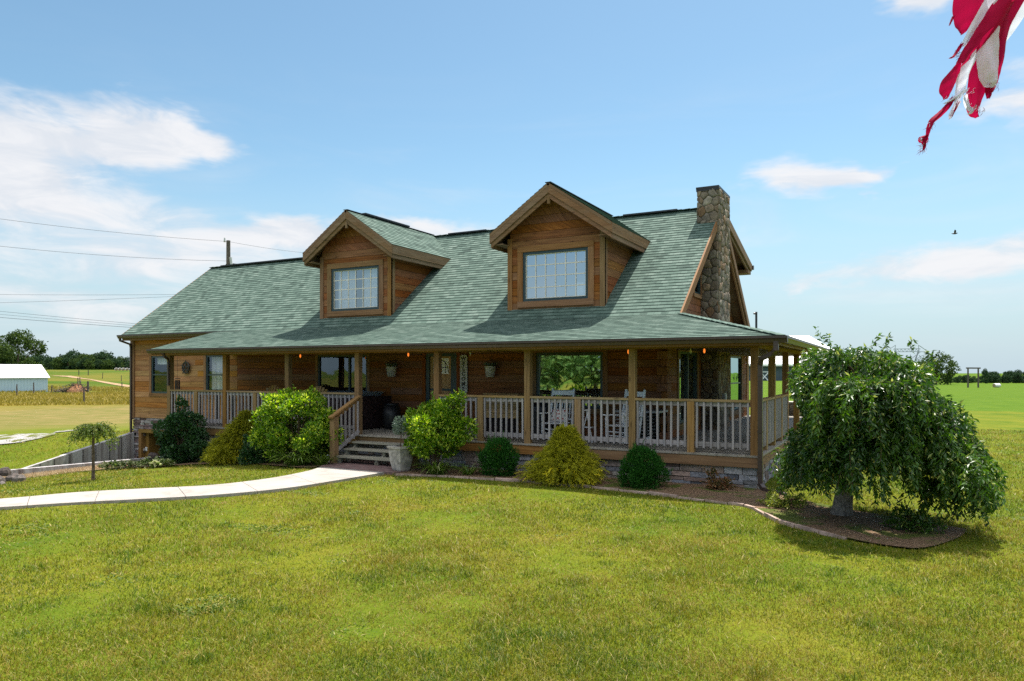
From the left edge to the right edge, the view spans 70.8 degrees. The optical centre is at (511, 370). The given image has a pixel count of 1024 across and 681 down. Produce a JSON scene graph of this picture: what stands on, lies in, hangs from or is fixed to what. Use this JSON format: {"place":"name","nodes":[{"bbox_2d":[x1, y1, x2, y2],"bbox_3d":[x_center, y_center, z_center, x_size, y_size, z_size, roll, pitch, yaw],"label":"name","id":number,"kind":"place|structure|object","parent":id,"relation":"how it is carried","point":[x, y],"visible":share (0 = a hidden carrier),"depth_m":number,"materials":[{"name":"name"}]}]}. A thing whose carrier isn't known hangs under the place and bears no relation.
{"place":"outdoors","nodes":[
{"label":"outdoors","id":0,"kind":"place"},
{"bbox_2d":[0,433,54,443],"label":"gravel track","id":1,"kind":"structure","parent":0,"point":[17,437],"depth_m":28.35,"materials":[{"name":"gravel"}]},
{"bbox_2d":[0,317,130,327],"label":"power line","id":2,"kind":"object","parent":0,"point":[63,322],"visible":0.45,"depth_m":179.97,"materials":[{"name":"metal"}]},
{"bbox_2d":[1,311,133,323],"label":"power line","id":3,"kind":"object","parent":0,"point":[65,317],"visible":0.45,"depth_m":179.98,"materials":[{"name":"metal"}]},
{"bbox_2d":[4,296,172,302],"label":"power line","id":4,"kind":"object","parent":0,"point":[75,300],"visible":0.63,"depth_m":179.98,"materials":[{"name":"metal"}]},
{"bbox_2d":[50,375,129,386],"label":"dirt track","id":5,"kind":"structure","parent":0,"point":[125,385],"depth_m":184.14,"materials":[{"name":"soil"}]},
{"bbox_2d":[0,467,383,509],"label":"path","id":6,"kind":"structure","parent":0,"point":[313,477],"depth_m":13.43,"materials":[{"name":"concrete"}]},
{"bbox_2d":[0,370,1023,680],"bbox_3d":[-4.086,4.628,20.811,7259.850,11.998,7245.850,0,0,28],"label":"ground","id":7,"kind":"structure","parent":0,"point":[990,406],"depth_m":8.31,"materials":[{"name":"plant"}]},
{"bbox_2d":[5,473,18,481],"bbox_3d":[-12.811,2.809,18.510,0.395,0.370,0.344,0,0,28],"label":"rock","id":8,"kind":"object","parent":7,"relation":"on","point":[9,477],"visible":0.43,"depth_m":18.39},
{"bbox_2d":[11,474,25,482],"bbox_3d":[-12.182,2.706,17.827,0.390,0.295,0.328,0,0,28],"label":"rock","id":9,"kind":"object","parent":7,"relation":"on","point":[20,477],"visible":0.58,"depth_m":17.71,"materials":[{"name":"stone"}]},
{"bbox_2d":[0,328,48,370],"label":"tree","id":10,"kind":"object","parent":7,"relation":"on","point":[7,353],"visible":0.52,"depth_m":169.04,"materials":[{"name":"green plant"}]},
{"bbox_2d":[0,364,49,391],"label":"white barn","id":11,"kind":"structure","parent":7,"relation":"on","point":[23,377],"depth_m":137.95,"materials":[{"name":"metal"}]},
{"bbox_2d":[36,354,48,359],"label":"tree","id":12,"kind":"object","parent":7,"relation":"on","point":[42,357],"visible":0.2,"depth_m":389.97,"materials":[{"name":"green plant"}]},
{"bbox_2d":[39,357,52,369],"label":"tree","id":13,"kind":"object","parent":7,"relation":"on","point":[46,361],"visible":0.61,"depth_m":360.13,"materials":[{"name":"green plant"}]},
{"bbox_2d":[42,356,54,369],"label":"tree","id":14,"kind":"object","parent":7,"relation":"on","point":[50,358],"visible":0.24,"depth_m":369.25,"materials":[{"name":"green plant"}]},
{"bbox_2d":[49,357,67,369],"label":"tree","id":15,"kind":"object","parent":7,"relation":"on","point":[57,366],"visible":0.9,"depth_m":359.17,"materials":[{"name":"green plant"}]},
{"bbox_2d":[0,385,129,405],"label":"field grass","id":16,"kind":"structure","parent":7,"relation":"on","point":[102,395],"depth_m":118.78,"materials":[{"name":"plant"}]},
{"bbox_2d":[2,462,128,477],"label":"dry grass","id":17,"kind":"structure","parent":7,"relation":"on","point":[52,472],"depth_m":20.18,"materials":[{"name":"plant"}]},
{"bbox_2d":[56,351,78,362],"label":"tree","id":18,"kind":"object","parent":7,"relation":"on","point":[72,356],"visible":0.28,"depth_m":383.86,"materials":[{"name":"green plant"}]},
{"bbox_2d":[45,380,91,392],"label":"brush pile","id":19,"kind":"object","parent":7,"relation":"on","point":[73,387],"visible":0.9,"depth_m":137.69,"materials":[{"name":"wood"}]},
{"bbox_2d":[61,357,75,369],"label":"tree","id":20,"kind":"object","parent":7,"relation":"on","point":[65,360],"visible":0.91,"depth_m":360.06,"materials":[{"name":"green plant"}]},
{"bbox_2d":[67,358,78,369],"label":"tree","id":21,"kind":"object","parent":7,"relation":"on","point":[75,362],"visible":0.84,"depth_m":361.99,"materials":[{"name":"green plant"}]},
{"bbox_2d":[66,349,84,369],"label":"tree","id":22,"kind":"object","parent":7,"relation":"on","point":[74,352],"visible":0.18,"depth_m":391.08,"materials":[{"name":"green plant"}]},
{"bbox_2d":[24,432,133,467],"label":"retaining wall","id":23,"kind":"structure","parent":7,"relation":"on","point":[124,449],"depth_m":25.39,"materials":[{"name":"concrete"}]},
{"bbox_2d":[75,357,91,369],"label":"tree","id":24,"kind":"object","parent":7,"relation":"on","point":[80,365],"visible":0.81,"depth_m":360.33,"materials":[{"name":"green plant"}]},
{"bbox_2d":[8,457,163,475],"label":"kerb wall","id":25,"kind":"structure","parent":7,"relation":"on","point":[38,469],"depth_m":20.75,"materials":[{"name":"concrete"}]},
{"bbox_2d":[148,452,158,459],"bbox_3d":[-11.689,2.789,23.463,0.372,0.258,0.358,0,0,-10],"label":"rock","id":26,"kind":"object","parent":25,"relation":"on","point":[152,455],"visible":0.56,"depth_m":23.33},
{"bbox_2d":[81,359,95,369],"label":"tree","id":27,"kind":"object","parent":7,"relation":"on","point":[85,364],"visible":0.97,"depth_m":359.68,"materials":[{"name":"green plant"}]},
{"bbox_2d":[83,354,95,367],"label":"tree","id":28,"kind":"object","parent":7,"relation":"on","point":[89,356],"visible":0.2,"depth_m":371.13,"materials":[{"name":"green plant"}]},
{"bbox_2d":[66,420,121,479],"bbox_3d":[-9.577,1.842,16.544,1.083,1.429,1.120,0,0,-38],"label":"sapling","id":29,"kind":"object","parent":7,"relation":"on","point":[89,431],"visible":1,"depth_m":16.45,"materials":[{"name":"green plant"}]},
{"bbox_2d":[92,358,103,369],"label":"tree","id":30,"kind":"object","parent":7,"relation":"on","point":[96,362],"visible":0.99,"depth_m":363.69,"materials":[{"name":"green plant"}]},
{"bbox_2d":[94,352,113,369],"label":"tree","id":31,"kind":"object","parent":7,"relation":"on","point":[101,356],"visible":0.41,"depth_m":374.94,"materials":[{"name":"green plant"}]},
{"bbox_2d":[97,349,115,360],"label":"tree","id":32,"kind":"object","parent":7,"relation":"on","point":[110,355],"visible":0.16,"depth_m":382.98,"materials":[{"name":"green plant"}]},
{"bbox_2d":[100,359,114,369],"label":"tree","id":33,"kind":"object","parent":7,"relation":"on","point":[107,362],"visible":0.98,"depth_m":363.68,"materials":[{"name":"green plant"}]},
{"bbox_2d":[109,358,121,369],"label":"tree","id":34,"kind":"object","parent":7,"relation":"on","point":[117,363],"visible":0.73,"depth_m":367.86,"materials":[{"name":"green plant"}]},
{"bbox_2d":[124,361,129,368],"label":"tree","id":35,"kind":"object","parent":7,"relation":"on","point":[126,363],"visible":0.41,"depth_m":370.61,"materials":[{"name":"green plant"}]},
{"bbox_2d":[76,458,359,471],"bbox_3d":[-8.436,2.604,19.622,9.150,0.673,2.400,0,0,28],"label":"mulch bed","id":36,"kind":"object","parent":7,"relation":"on","point":[282,463],"visible":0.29,"depth_m":18.43,"materials":[{"name":"soil"}]},
{"bbox_2d":[97,460,120,469],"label":"hosta","id":37,"kind":"object","parent":36,"relation":"on","point":[104,464],"visible":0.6,"depth_m":20.32,"materials":[{"name":"green plant"}]},
{"bbox_2d":[112,459,138,469],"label":"hosta","id":38,"kind":"object","parent":36,"relation":"on","point":[124,463],"visible":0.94,"depth_m":20.02,"materials":[{"name":"green plant"}]},
{"bbox_2d":[136,455,164,467],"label":"hosta","id":39,"kind":"object","parent":36,"relation":"on","point":[145,461],"visible":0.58,"depth_m":19.73,"materials":[{"name":"green plant"}]},
{"bbox_2d":[149,458,175,467],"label":"hosta","id":40,"kind":"object","parent":36,"relation":"on","point":[161,462],"visible":1,"depth_m":19.14,"materials":[{"name":"green plant"}]},
{"bbox_2d":[151,395,209,463],"bbox_3d":[-9.329,1.672,20.351,1.578,2.035,1.354,0,0,-7],"label":"shrub","id":41,"kind":"object","parent":36,"relation":"on","point":[180,431],"visible":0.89,"depth_m":20.09,"materials":[{"name":"green plant"}]},
{"bbox_2d":[188,439,213,461],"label":"shrub","id":42,"kind":"object","parent":36,"relation":"on","point":[200,447],"visible":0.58,"depth_m":19.81,"materials":[{"name":"green plant"}]},
{"bbox_2d":[200,409,268,465],"bbox_3d":[-7.413,1.764,19.132,2.019,1.560,1.766,0,0,10],"label":"golden conifer","id":43,"kind":"object","parent":36,"relation":"on","point":[228,442],"visible":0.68,"depth_m":18.78,"materials":[{"name":"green plant"}]},
{"bbox_2d":[236,432,272,464],"bbox_3d":[-6.537,2.002,18.451,0.973,0.896,0.831,0,0,-9],"label":"shrub","id":44,"kind":"object","parent":36,"relation":"on","point":[252,455],"visible":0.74,"depth_m":18.23,"materials":[{"name":"green plant"}]},
{"bbox_2d":[247,384,343,462],"bbox_3d":[-5.399,1.355,18.197,2.921,2.051,1.880,0,0,28],"label":"shrub","id":45,"kind":"object","parent":36,"relation":"on","point":[314,430],"visible":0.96,"depth_m":17.81,"materials":[{"name":"green plant"}]},
{"bbox_2d":[263,447,332,465],"bbox_3d":[-5.240,2.049,17.575,1.938,0.500,1.931,0,0,28],"label":"grass clump","id":46,"kind":"object","parent":36,"relation":"on","point":[297,460],"visible":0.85,"depth_m":17.36,"materials":[{"name":"green plant"}]},
{"bbox_2d":[300,448,349,465],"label":"grass clump","id":47,"kind":"object","parent":36,"relation":"on","point":[318,461],"visible":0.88,"depth_m":17.27,"materials":[{"name":"green plant"}]},
{"bbox_2d":[224,238,234,264],"bbox_3d":[-14.827,-1.834,37.988,2.177,10.358,0.319,0,0,5],"label":"utility pole","id":48,"kind":"object","parent":7,"relation":"on","point":[228,259],"visible":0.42,"depth_m":37.91,"materials":[{"name":"wood"}]},
{"bbox_2d":[2,246,212,260],"bbox_3d":[-21.355,-5.718,34.341,14.721,0.193,0.374,0,0,-28],"label":"power line","id":49,"kind":"object","parent":48,"relation":"attached to","point":[108,255],"visible":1,"depth_m":35.32,"materials":[{"name":"metal"}]},
{"bbox_2d":[4,219,214,240],"bbox_3d":[-21.355,-6.992,34.341,14.721,0.436,0.374,0,0,-28],"label":"power line","id":50,"kind":"object","parent":48,"relation":"attached to","point":[106,231],"visible":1,"depth_m":34.98,"materials":[{"name":"metal"}]},
{"bbox_2d":[320,459,428,474],"bbox_3d":[-3.361,2.296,17.078,2.800,0.118,1.500,0,0,28],"label":"brick landing","id":51,"kind":"object","parent":7,"relation":"on","point":[368,465],"visible":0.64,"depth_m":16.84,"materials":[{"name":"brick"}]},
{"bbox_2d":[387,444,412,470],"bbox_3d":[-2.494,1.960,16.195,0.456,0.555,0.456,0,0,40],"label":"stone urn","id":52,"kind":"object","parent":51,"relation":"on","point":[400,458],"visible":0.87,"depth_m":16.06,"materials":[{"name":"stone"}]},
{"bbox_2d":[392,415,408,446],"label":"topiary","id":53,"kind":"object","parent":52,"relation":"on","point":[395,425],"visible":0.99,"depth_m":16.18,"materials":[{"name":"green plant"}]},
{"bbox_2d":[117,181,829,494],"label":"log house","id":54,"kind":"structure","parent":7,"relation":"on","point":[541,293],"depth_m":19.24,"materials":[{"name":"brown wood"}]},
{"bbox_2d":[138,429,159,457],"bbox_3d":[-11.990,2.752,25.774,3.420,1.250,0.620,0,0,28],"label":"basement door","id":55,"kind":"structure","parent":54,"relation":"in","point":[148,441],"depth_m":26.31,"materials":[{"name":"brown wood"}]},
{"bbox_2d":[149,354,178,396],"bbox_3d":[-12.513,0.137,26.067,1.140,1.580,0.597,0,0,28],"label":"window","id":56,"kind":"structure","parent":54,"relation":"in","point":[160,359],"depth_m":26.04,"materials":[{"name":"brown wood"}]},
{"bbox_2d":[174,356,179,395],"bbox_3d":[-11.089,0.187,23.875,0.180,1.440,0.175,0,0,28],"label":"wind chime","id":57,"kind":"object","parent":54,"relation":"hanging from","point":[177,384],"visible":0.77,"depth_m":23.87,"materials":[{"name":"wood"}]},
{"bbox_2d":[181,360,190,373],"bbox_3d":[-11.356,-0.137,25.072,0.517,0.492,0.058,0,0,28],"label":"wall wreath","id":58,"kind":"object","parent":54,"relation":"attached to","point":[184,369],"depth_m":25.04,"materials":[{"name":"black metal"}]},
{"bbox_2d":[203,355,239,397],"bbox_3d":[-9.956,0.137,24.700,1.140,1.580,0.597,0,0,28],"label":"window","id":59,"kind":"structure","parent":54,"relation":"in","point":[217,360],"depth_m":24.67,"materials":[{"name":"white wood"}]},
{"bbox_2d":[216,389,255,419],"bbox_3d":[-9.024,1.117,22.604,1.800,1.020,0.865,0,0,28],"label":"patio table","id":60,"kind":"object","parent":54,"relation":"on","point":[233,403],"visible":0.19,"depth_m":22.20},
{"bbox_2d":[246,385,281,420],"bbox_3d":[-7.362,1.033,21.366,0.800,1.188,0.830,0,0,28],"label":"garden chair","id":61,"kind":"object","parent":54,"relation":"on","point":[272,388],"visible":0.12,"depth_m":21.68,"materials":[{"name":"brown wood"}]},
{"bbox_2d":[292,386,327,420],"bbox_3d":[-5.665,1.033,20.085,0.800,1.188,0.830,0,0,28],"label":"garden chair","id":62,"kind":"object","parent":54,"relation":"on","point":[318,388],"visible":0.11,"depth_m":20.37,"materials":[{"name":"brown wood"}]},
{"bbox_2d":[296,391,391,429],"bbox_3d":[-4.908,1.117,20.897,2.430,1.020,1.416,0,0,28],"label":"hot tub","id":63,"kind":"object","parent":54,"relation":"on","point":[373,403],"visible":0.27,"depth_m":20.23,"materials":[{"name":"plastic"}]},
{"bbox_2d":[315,353,381,390],"bbox_3d":[-5.022,0.267,22.062,2.170,1.720,0.597,0,0,28],"label":"window","id":64,"kind":"structure","parent":54,"relation":"in","point":[341,366],"depth_m":22.32,"materials":[{"name":"brown wood"}]},
{"bbox_2d":[382,403,400,429],"bbox_3d":[-3.366,1.262,20.143,0.520,0.730,0.512,0,0,28],"label":"pot","id":65,"kind":"object","parent":54,"relation":"on","point":[391,411],"visible":0.92,"depth_m":19.94,"materials":[{"name":"black metal"}]},
{"bbox_2d":[386,360,397,376],"bbox_3d":[-3.466,-0.071,20.705,0.445,0.477,0.395,0,0,28],"label":"wall bucket","id":66,"kind":"object","parent":54,"relation":"attached to","point":[391,370],"depth_m":20.60,"materials":[{"name":"metal"}]},
{"bbox_2d":[422,352,460,419],"bbox_3d":[-1.968,0.522,20.149,1.260,2.210,0.150,0,0,28],"label":"front door","id":67,"kind":"structure","parent":54,"relation":"in","point":[450,360],"depth_m":20.15,"materials":[{"name":"brown wood"}]},
{"bbox_2d":[460,355,467,392],"bbox_3d":[-1.322,0.087,19.724,0.230,1.040,0.040,0,0,28],"label":"welcome sign","id":68,"kind":"object","parent":54,"relation":"attached to","point":[463,372],"visible":1,"depth_m":19.70,"materials":[{"name":"beige wood"}]},
{"bbox_2d":[484,359,496,376],"bbox_3d":[-0.579,-0.072,19.158,0.427,0.477,0.365,0,0,-5],"label":"wall bucket","id":69,"kind":"object","parent":54,"relation":"attached to","point":[490,368],"depth_m":19.06,"materials":[{"name":"metal"}]},
{"bbox_2d":[483,392,523,432],"bbox_3d":[-0.152,1.102,18.731,1.040,1.050,0.640,0,0,28],"label":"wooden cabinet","id":70,"kind":"object","parent":54,"relation":"on","point":[503,415],"visible":0.31,"depth_m":18.44,"materials":[{"name":"brown wood"}]},
{"bbox_2d":[539,388,574,438],"bbox_3d":[1.086,1.015,16.960,0.665,1.184,1.056,0,0,24],"label":"rocking chair","id":71,"kind":"object","parent":54,"relation":"on","point":[559,392],"visible":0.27,"depth_m":17.15,"materials":[{"name":"white paint"}]},
{"bbox_2d":[552,409,565,421],"bbox_3d":[1.116,1.052,17.009,0.360,0.300,0.110,0,-17,24],"label":"cushion","id":72,"kind":"object","parent":71,"relation":"on","point":[558,414],"visible":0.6,"depth_m":16.96,"materials":[{"name":"fabric"}]},
{"bbox_2d":[533,350,614,413],"bbox_3d":[1.570,0.237,18.537,2.100,1.680,0.597,0,0,28],"label":"window","id":73,"kind":"structure","parent":54,"relation":"in","point":[584,371],"depth_m":18.29,"materials":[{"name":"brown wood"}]},
{"bbox_2d":[603,389,649,443],"bbox_3d":[2.524,1.015,16.131,1.056,1.184,0.665,0,0,-40],"label":"rocking chair","id":74,"kind":"object","parent":54,"relation":"on","point":[639,394],"visible":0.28,"depth_m":16.12,"materials":[{"name":"white paint"}]},
{"bbox_2d":[622,411,628,423],"bbox_3d":[2.574,1.052,16.173,0.110,0.300,0.360,22,-14,-38],"label":"cushion","id":75,"kind":"object","parent":74,"relation":"on","point":[623,412],"visible":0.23,"depth_m":16.17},
{"bbox_2d":[615,409,667,438],"bbox_3d":[3.022,1.272,16.926,1.100,0.710,0.750,0,0,28],"label":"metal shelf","id":76,"kind":"object","parent":54,"relation":"on","point":[648,423],"visible":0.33,"depth_m":16.89,"materials":[{"name":"metal"}]},
{"bbox_2d":[656,350,698,430],"bbox_3d":[4.368,0.417,18.939,0.597,2.140,2.130,0,0,28],"label":"window","id":77,"kind":"structure","parent":54,"relation":"in","point":[687,367],"depth_m":18.77,"materials":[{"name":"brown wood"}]},
{"bbox_2d":[693,272,701,298],"bbox_3d":[5.042,-2.508,19.679,0.107,1.030,0.910,0,0,28],"label":"window","id":78,"kind":"structure","parent":54,"relation":"in","point":[698,294],"depth_m":19.96,"materials":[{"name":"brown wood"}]},
{"bbox_2d":[729,355,742,416],"bbox_3d":[7.562,0.417,24.392,0.107,2.140,2.220,0,0,28],"label":"window","id":79,"kind":"structure","parent":54,"relation":"in","point":[736,361],"depth_m":24.61,"materials":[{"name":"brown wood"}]},
{"bbox_2d":[394,473,846,539],"bbox_3d":[1.451,2.270,13.323,9.333,0.094,1.536,0,0,40],"label":"garden edging","id":80,"kind":"object","parent":7,"relation":"on","point":[790,524],"visible":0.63,"depth_m":12.93,"materials":[{"name":"stone"}]},
{"bbox_2d":[398,465,966,547],"bbox_3d":[2.310,2.257,13.714,10.861,0.001,3.274,0,0,41],"label":"mulch bed","id":81,"kind":"object","parent":7,"relation":"on","point":[863,526],"visible":0.65,"depth_m":11.23,"materials":[{"name":"soil"}]},
{"bbox_2d":[411,457,464,474],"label":"grass clump","id":82,"kind":"object","parent":81,"relation":"on","point":[438,469],"visible":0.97,"depth_m":15.66,"materials":[{"name":"green plant"}]},
{"bbox_2d":[401,387,479,469],"bbox_3d":[-1.679,1.346,16.191,1.461,1.971,1.808,0,0,-29],"label":"shrub","id":83,"kind":"object","parent":81,"relation":"on","point":[426,437],"visible":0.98,"depth_m":15.86,"materials":[{"name":"green plant"}]},
{"bbox_2d":[450,463,484,474],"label":"grass clump","id":84,"kind":"object","parent":81,"relation":"on","point":[467,472],"visible":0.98,"depth_m":15.66,"materials":[{"name":"green plant"}]},
{"bbox_2d":[476,431,520,476],"bbox_3d":[-0.285,1.832,15.611,0.935,1.078,1.062,0,0,-30],"label":"globe conifer","id":85,"kind":"object","parent":81,"relation":"on","point":[493,462],"visible":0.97,"depth_m":15.44,"materials":[{"name":"green plant"}]},
{"bbox_2d":[514,423,609,488],"bbox_3d":[1.142,1.706,14.735,2.027,1.313,1.863,0,0,28],"label":"golden conifer","id":86,"kind":"object","parent":81,"relation":"on","point":[565,455],"visible":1,"depth_m":14.36,"materials":[{"name":"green plant"}]},
{"bbox_2d":[615,439,673,489],"bbox_3d":[2.549,1.853,14.065,1.047,1.026,1.069,0,0,-23],"label":"globe conifer","id":87,"kind":"object","parent":81,"relation":"on","point":[637,469],"visible":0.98,"depth_m":13.86,"materials":[{"name":"green plant"}]},
{"bbox_2d":[699,465,738,489],"bbox_3d":[3.990,2.078,13.781,0.651,0.519,0.624,0,0,-29],"label":"plant","id":88,"kind":"object","parent":81,"relation":"on","point":[719,483],"visible":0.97,"depth_m":13.72,"materials":[{"name":"brown plant"}]},
{"bbox_2d":[756,486,807,508],"bbox_3d":[4.579,2.154,12.129,0.864,0.373,0.959,0,0,28],"label":"shrub","id":89,"kind":"object","parent":81,"relation":"on","point":[774,501],"visible":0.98,"depth_m":11.96,"materials":[{"name":"green plant"}]},
{"bbox_2d":[768,326,1008,527],"bbox_3d":[5.488,0.799,10.791,3.227,3.110,3.620,0,0,28],"label":"weeping tree","id":90,"kind":"object","parent":81,"relation":"on","point":[890,413],"visible":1,"depth_m":9.89,"materials":[{"name":"green plant"}]},
{"bbox_2d":[879,496,947,533],"bbox_3d":[5.683,2.063,10.184,0.842,0.551,0.680,0,0,13],"label":"shrub","id":91,"kind":"object","parent":81,"relation":"on","point":[915,523],"visible":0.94,"depth_m":10.11,"materials":[{"name":"green plant"}]},
{"bbox_2d":[749,336,832,380],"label":"machine shed","id":92,"kind":"structure","parent":7,"relation":"on","point":[779,361],"depth_m":118.00,"materials":[{"name":"white metal"}]},
{"bbox_2d":[789,401,801,416],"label":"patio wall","id":93,"kind":"structure","parent":7,"relation":"on","point":[790,408],"depth_m":26.30,"materials":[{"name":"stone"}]},
{"bbox_2d":[887,345,926,362],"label":"transmission tower","id":94,"kind":"structure","parent":7,"relation":"on","point":[917,351],"depth_m":519.83,"materials":[{"name":"metal"}]},
{"bbox_2d":[917,350,961,384],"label":"tree","id":95,"kind":"object","parent":7,"relation":"on","point":[947,379],"visible":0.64,"depth_m":288.72,"materials":[{"name":"green plant"}]},
{"bbox_2d":[960,375,966,382],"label":"tree","id":96,"kind":"object","parent":7,"relation":"on","point":[963,378],"visible":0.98,"depth_m":350.31,"materials":[{"name":"green plant"}]},
{"bbox_2d":[966,367,980,387],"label":"gate frame","id":97,"kind":"object","parent":7,"relation":"on","point":[968,368],"visible":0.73,"depth_m":204.85,"materials":[{"name":"metal"}]},
{"bbox_2d":[981,368,988,383],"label":"tree","id":98,"kind":"object","parent":7,"relation":"on","point":[985,371],"visible":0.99,"depth_m":329.73,"materials":[{"name":"green plant"}]},
{"bbox_2d":[989,375,998,382],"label":"tree","id":99,"kind":"object","parent":7,"relation":"on","point":[993,378],"visible":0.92,"depth_m":343.87,"materials":[{"name":"green plant"}]},
{"bbox_2d":[992,375,1002,382],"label":"tree","id":100,"kind":"object","parent":7,"relation":"on","point":[1000,380],"visible":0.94,"depth_m":343.85,"materials":[{"name":"green plant"}]},
{"bbox_2d":[1003,374,1012,382],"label":"tree","id":101,"kind":"object","parent":7,"relation":"on","point":[1008,378],"visible":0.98,"depth_m":341.38,"materials":[{"name":"green plant"}]},
{"bbox_2d":[1004,370,1016,382],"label":"tree","id":102,"kind":"object","parent":7,"relation":"on","point":[1011,372],"visible":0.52,"depth_m":362.98,"materials":[{"name":"green plant"}]},
{"bbox_2d":[1011,373,1022,382],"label":"tree","id":103,"kind":"object","parent":7,"relation":"on","point":[1016,378],"visible":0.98,"depth_m":343.71,"materials":[{"name":"green plant"}]},
{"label":"flagpole","id":104,"kind":"object","parent":7,"relation":"on","visible":0},
{"bbox_2d":[916,0,1023,154],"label":"flag","id":105,"kind":"object","parent":104,"relation":"hanging from","point":[992,25],"visible":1,"depth_m":3.63,"materials":[{"name":"fabric"}]},
{"bbox_2d":[0,0,1023,372],"label":"sky","id":106,"kind":"structure","parent":0,"point":[254,123],"materials":[{"name":"blue"}]},
{"bbox_2d":[534,402,553,433],"bbox_3d":[0.673,1.205,18.153,0.640,0.844,0.540,0,0,28],"label":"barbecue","id":107,"kind":"object","parent":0,"point":[540,411],"visible":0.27,"depth_m":17.90,"materials":[{"name":"black metal"}]},
{"bbox_2d":[584,409,593,442],"bbox_3d":[1.753,1.259,16.505,0.353,0.743,0.387,0,0,28],"label":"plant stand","id":108,"kind":"object","parent":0,"point":[586,410],"visible":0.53,"depth_m":16.42,"materials":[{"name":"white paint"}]},
{"bbox_3d":[-12.787,2.762,17.807,0.437,0.447,0.391,0,0,28],"label":"rock","id":109,"kind":"object","parent":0,"visible":0},
{"bbox_2d":[0,467,10,475],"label":"rock","id":110,"kind":"object","parent":109,"relation":"on","point":[5,471],"visible":1,"depth_m":17.98,"materials":[{"name":"stone"}]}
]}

